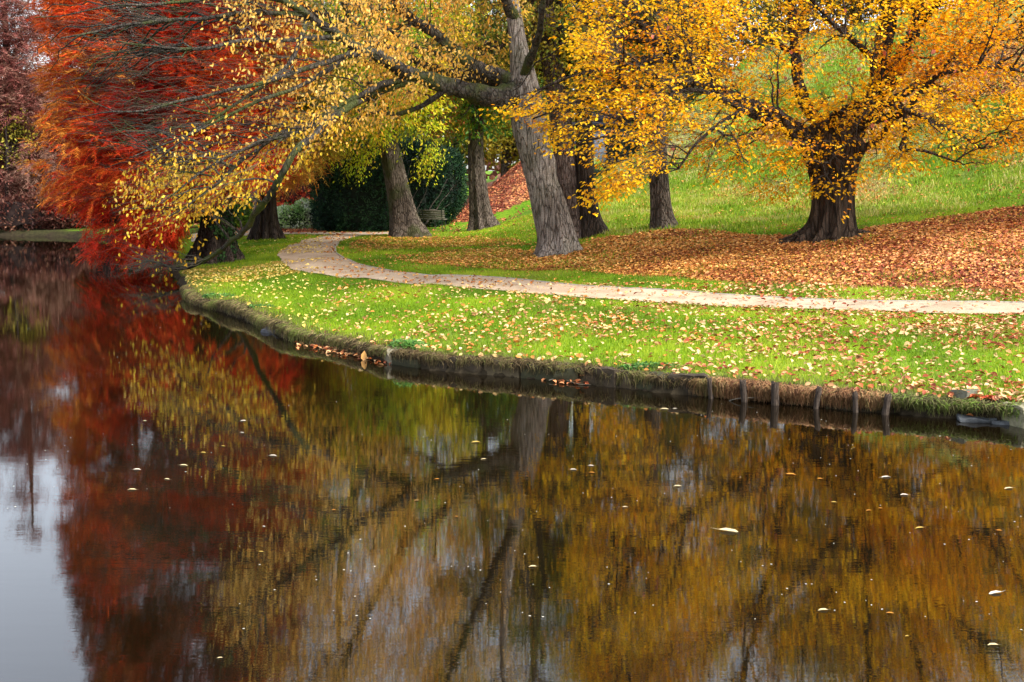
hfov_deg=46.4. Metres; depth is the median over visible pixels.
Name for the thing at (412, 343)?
nettle clump
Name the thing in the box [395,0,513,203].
background tree
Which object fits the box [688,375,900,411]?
root mat
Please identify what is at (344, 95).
background tree
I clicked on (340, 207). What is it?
yew hedge
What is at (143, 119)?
feathery redwood
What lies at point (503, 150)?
background tree
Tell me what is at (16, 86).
feathery redwood
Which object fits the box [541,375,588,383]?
wet leaves
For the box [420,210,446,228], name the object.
park bench
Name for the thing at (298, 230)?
leaf litter
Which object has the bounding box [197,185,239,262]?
ivy
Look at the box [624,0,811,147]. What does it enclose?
background tree
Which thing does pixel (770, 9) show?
background tree
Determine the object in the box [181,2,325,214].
background tree
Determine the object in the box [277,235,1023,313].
path
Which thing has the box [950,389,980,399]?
rock
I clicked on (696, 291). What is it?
path edging
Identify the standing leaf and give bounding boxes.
[361,351,366,359]
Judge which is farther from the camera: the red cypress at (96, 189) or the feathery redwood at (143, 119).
the feathery redwood at (143, 119)
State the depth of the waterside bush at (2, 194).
59.90 m
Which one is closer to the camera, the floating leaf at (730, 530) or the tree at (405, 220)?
the floating leaf at (730, 530)
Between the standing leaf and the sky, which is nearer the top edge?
the sky
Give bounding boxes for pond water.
[0,236,1023,681]
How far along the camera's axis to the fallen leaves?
20.91 m
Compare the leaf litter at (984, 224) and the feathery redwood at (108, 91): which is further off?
the feathery redwood at (108, 91)
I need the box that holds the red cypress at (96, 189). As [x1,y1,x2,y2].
[16,0,330,272]
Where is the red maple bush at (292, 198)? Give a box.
[235,141,318,221]
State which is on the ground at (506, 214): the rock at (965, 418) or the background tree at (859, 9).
the background tree at (859, 9)
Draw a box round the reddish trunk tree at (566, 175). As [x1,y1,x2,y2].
[414,0,693,238]
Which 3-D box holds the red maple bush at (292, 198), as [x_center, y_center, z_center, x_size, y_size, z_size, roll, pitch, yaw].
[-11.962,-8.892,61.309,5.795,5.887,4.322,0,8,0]
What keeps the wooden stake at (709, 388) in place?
on the ground at (506, 214)
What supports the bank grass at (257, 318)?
on the ground at (506, 214)
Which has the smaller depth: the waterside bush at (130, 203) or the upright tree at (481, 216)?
the upright tree at (481, 216)
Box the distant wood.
[0,3,977,185]
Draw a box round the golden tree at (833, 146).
[478,0,1023,245]
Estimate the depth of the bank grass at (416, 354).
18.53 m
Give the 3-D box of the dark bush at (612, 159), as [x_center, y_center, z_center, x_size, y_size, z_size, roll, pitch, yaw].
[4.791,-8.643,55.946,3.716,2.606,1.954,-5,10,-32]
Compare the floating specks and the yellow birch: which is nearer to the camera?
the floating specks
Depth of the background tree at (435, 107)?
86.56 m
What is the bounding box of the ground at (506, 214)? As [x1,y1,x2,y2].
[0,2,1023,419]
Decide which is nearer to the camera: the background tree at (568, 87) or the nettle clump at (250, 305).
the nettle clump at (250, 305)
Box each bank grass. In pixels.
[179,284,395,358]
[388,347,697,389]
[878,390,1023,423]
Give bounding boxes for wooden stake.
[707,377,713,398]
[739,379,747,402]
[771,381,778,405]
[813,386,821,408]
[852,391,857,412]
[882,393,891,414]
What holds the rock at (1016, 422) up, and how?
on the ground at (506, 214)
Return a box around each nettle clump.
[202,292,234,298]
[247,303,274,307]
[388,338,429,349]
[618,361,680,370]
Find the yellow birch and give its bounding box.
[0,103,41,194]
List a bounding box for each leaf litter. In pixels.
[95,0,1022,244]
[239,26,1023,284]
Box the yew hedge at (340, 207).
[308,135,468,231]
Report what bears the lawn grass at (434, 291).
on the ground at (506, 214)
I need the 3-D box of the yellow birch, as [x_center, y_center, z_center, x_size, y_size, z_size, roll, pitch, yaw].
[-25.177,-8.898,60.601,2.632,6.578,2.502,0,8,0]
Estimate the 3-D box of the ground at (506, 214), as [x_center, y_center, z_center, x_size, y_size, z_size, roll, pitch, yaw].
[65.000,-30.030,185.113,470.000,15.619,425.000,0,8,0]
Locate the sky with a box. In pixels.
[2,0,952,170]
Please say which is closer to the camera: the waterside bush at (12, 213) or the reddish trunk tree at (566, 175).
the reddish trunk tree at (566, 175)
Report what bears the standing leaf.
on the ground at (506, 214)
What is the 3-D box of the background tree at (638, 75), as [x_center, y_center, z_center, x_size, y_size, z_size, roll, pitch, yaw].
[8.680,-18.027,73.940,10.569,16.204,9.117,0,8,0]
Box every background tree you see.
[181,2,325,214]
[300,0,381,142]
[314,0,433,146]
[362,2,452,157]
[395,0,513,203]
[444,28,573,178]
[501,6,596,142]
[571,0,720,136]
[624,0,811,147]
[719,0,903,35]
[775,0,903,28]
[819,0,981,24]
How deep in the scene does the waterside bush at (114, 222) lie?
61.12 m
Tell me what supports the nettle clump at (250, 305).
on the bank grass at (257, 318)
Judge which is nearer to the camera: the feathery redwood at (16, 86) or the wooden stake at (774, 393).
the wooden stake at (774, 393)
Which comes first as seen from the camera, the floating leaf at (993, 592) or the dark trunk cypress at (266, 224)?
the floating leaf at (993, 592)
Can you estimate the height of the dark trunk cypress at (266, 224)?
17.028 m
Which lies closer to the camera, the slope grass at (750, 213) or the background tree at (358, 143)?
the slope grass at (750, 213)
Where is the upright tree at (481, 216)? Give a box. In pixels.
[332,0,605,230]
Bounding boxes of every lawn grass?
[179,266,1023,403]
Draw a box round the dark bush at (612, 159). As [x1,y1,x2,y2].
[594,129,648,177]
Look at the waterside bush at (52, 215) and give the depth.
59.32 m
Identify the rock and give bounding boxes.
[261,326,275,333]
[384,347,401,363]
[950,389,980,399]
[956,414,996,422]
[991,420,1009,424]
[1001,402,1023,427]
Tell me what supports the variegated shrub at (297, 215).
on the ground at (506, 214)
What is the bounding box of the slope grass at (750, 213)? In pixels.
[595,0,1023,233]
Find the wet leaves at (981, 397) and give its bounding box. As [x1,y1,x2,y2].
[967,394,1017,415]
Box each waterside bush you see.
[0,190,27,228]
[0,191,75,231]
[19,187,100,229]
[80,184,120,223]
[116,187,186,223]
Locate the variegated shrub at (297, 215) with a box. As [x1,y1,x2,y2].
[277,197,317,228]
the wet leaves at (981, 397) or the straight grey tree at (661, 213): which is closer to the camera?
the wet leaves at (981, 397)
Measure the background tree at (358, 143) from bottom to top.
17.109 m
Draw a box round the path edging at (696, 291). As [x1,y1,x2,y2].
[334,244,1023,302]
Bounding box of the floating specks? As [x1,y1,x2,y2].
[14,375,1021,629]
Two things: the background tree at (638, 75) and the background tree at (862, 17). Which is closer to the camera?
the background tree at (862, 17)
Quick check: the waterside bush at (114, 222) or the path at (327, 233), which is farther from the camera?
the waterside bush at (114, 222)
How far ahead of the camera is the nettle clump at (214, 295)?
28.62 m
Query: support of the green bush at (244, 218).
on the ground at (506, 214)
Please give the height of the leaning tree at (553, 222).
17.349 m
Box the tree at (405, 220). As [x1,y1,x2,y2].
[244,0,498,237]
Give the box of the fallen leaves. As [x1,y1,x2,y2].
[180,257,1023,401]
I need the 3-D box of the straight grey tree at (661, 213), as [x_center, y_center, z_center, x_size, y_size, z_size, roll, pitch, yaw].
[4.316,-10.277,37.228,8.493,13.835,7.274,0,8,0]
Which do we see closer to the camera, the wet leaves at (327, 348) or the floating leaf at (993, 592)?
the floating leaf at (993, 592)
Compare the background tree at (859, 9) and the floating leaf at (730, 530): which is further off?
the background tree at (859, 9)
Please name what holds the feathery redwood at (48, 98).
on the ground at (506, 214)
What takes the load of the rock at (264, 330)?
on the ground at (506, 214)
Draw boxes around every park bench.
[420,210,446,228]
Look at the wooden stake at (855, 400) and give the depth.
15.91 m
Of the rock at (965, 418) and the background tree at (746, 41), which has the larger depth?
the background tree at (746, 41)
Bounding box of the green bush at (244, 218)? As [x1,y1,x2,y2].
[198,191,253,227]
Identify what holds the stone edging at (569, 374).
on the ground at (506, 214)
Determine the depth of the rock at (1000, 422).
15.20 m
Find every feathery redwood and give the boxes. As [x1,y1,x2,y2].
[0,0,80,201]
[1,0,121,195]
[56,55,145,177]
[110,7,236,220]
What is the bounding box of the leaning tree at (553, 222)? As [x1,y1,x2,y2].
[34,0,582,280]
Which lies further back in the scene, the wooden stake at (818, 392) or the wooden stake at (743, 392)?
the wooden stake at (743, 392)
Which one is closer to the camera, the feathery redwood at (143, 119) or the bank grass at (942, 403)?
the bank grass at (942, 403)
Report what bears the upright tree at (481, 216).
on the ground at (506, 214)
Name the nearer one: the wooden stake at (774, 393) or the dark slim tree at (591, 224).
the wooden stake at (774, 393)
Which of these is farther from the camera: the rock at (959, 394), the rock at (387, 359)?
the rock at (387, 359)
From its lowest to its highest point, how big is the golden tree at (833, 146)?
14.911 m
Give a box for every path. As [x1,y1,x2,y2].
[191,228,388,241]
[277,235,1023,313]
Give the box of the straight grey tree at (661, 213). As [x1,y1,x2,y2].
[532,0,776,229]
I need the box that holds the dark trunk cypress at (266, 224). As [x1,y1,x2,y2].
[207,0,357,240]
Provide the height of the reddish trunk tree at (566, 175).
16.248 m
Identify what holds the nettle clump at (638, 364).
on the bank grass at (416, 354)
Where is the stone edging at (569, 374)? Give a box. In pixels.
[391,352,707,394]
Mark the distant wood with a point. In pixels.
(493, 174)
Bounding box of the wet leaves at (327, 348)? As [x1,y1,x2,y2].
[293,330,391,364]
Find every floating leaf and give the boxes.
[714,528,737,532]
[989,590,1004,593]
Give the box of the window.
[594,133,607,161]
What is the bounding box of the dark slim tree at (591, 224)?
[470,0,704,238]
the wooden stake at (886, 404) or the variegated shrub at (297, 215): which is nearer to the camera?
the wooden stake at (886, 404)
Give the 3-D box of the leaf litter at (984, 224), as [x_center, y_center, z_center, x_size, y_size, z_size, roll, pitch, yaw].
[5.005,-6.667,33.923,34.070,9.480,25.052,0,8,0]
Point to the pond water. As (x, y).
(316, 478)
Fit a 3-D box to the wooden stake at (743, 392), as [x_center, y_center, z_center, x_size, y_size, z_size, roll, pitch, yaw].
[3.243,0.815,16.667,0.160,0.572,0.098,0,8,0]

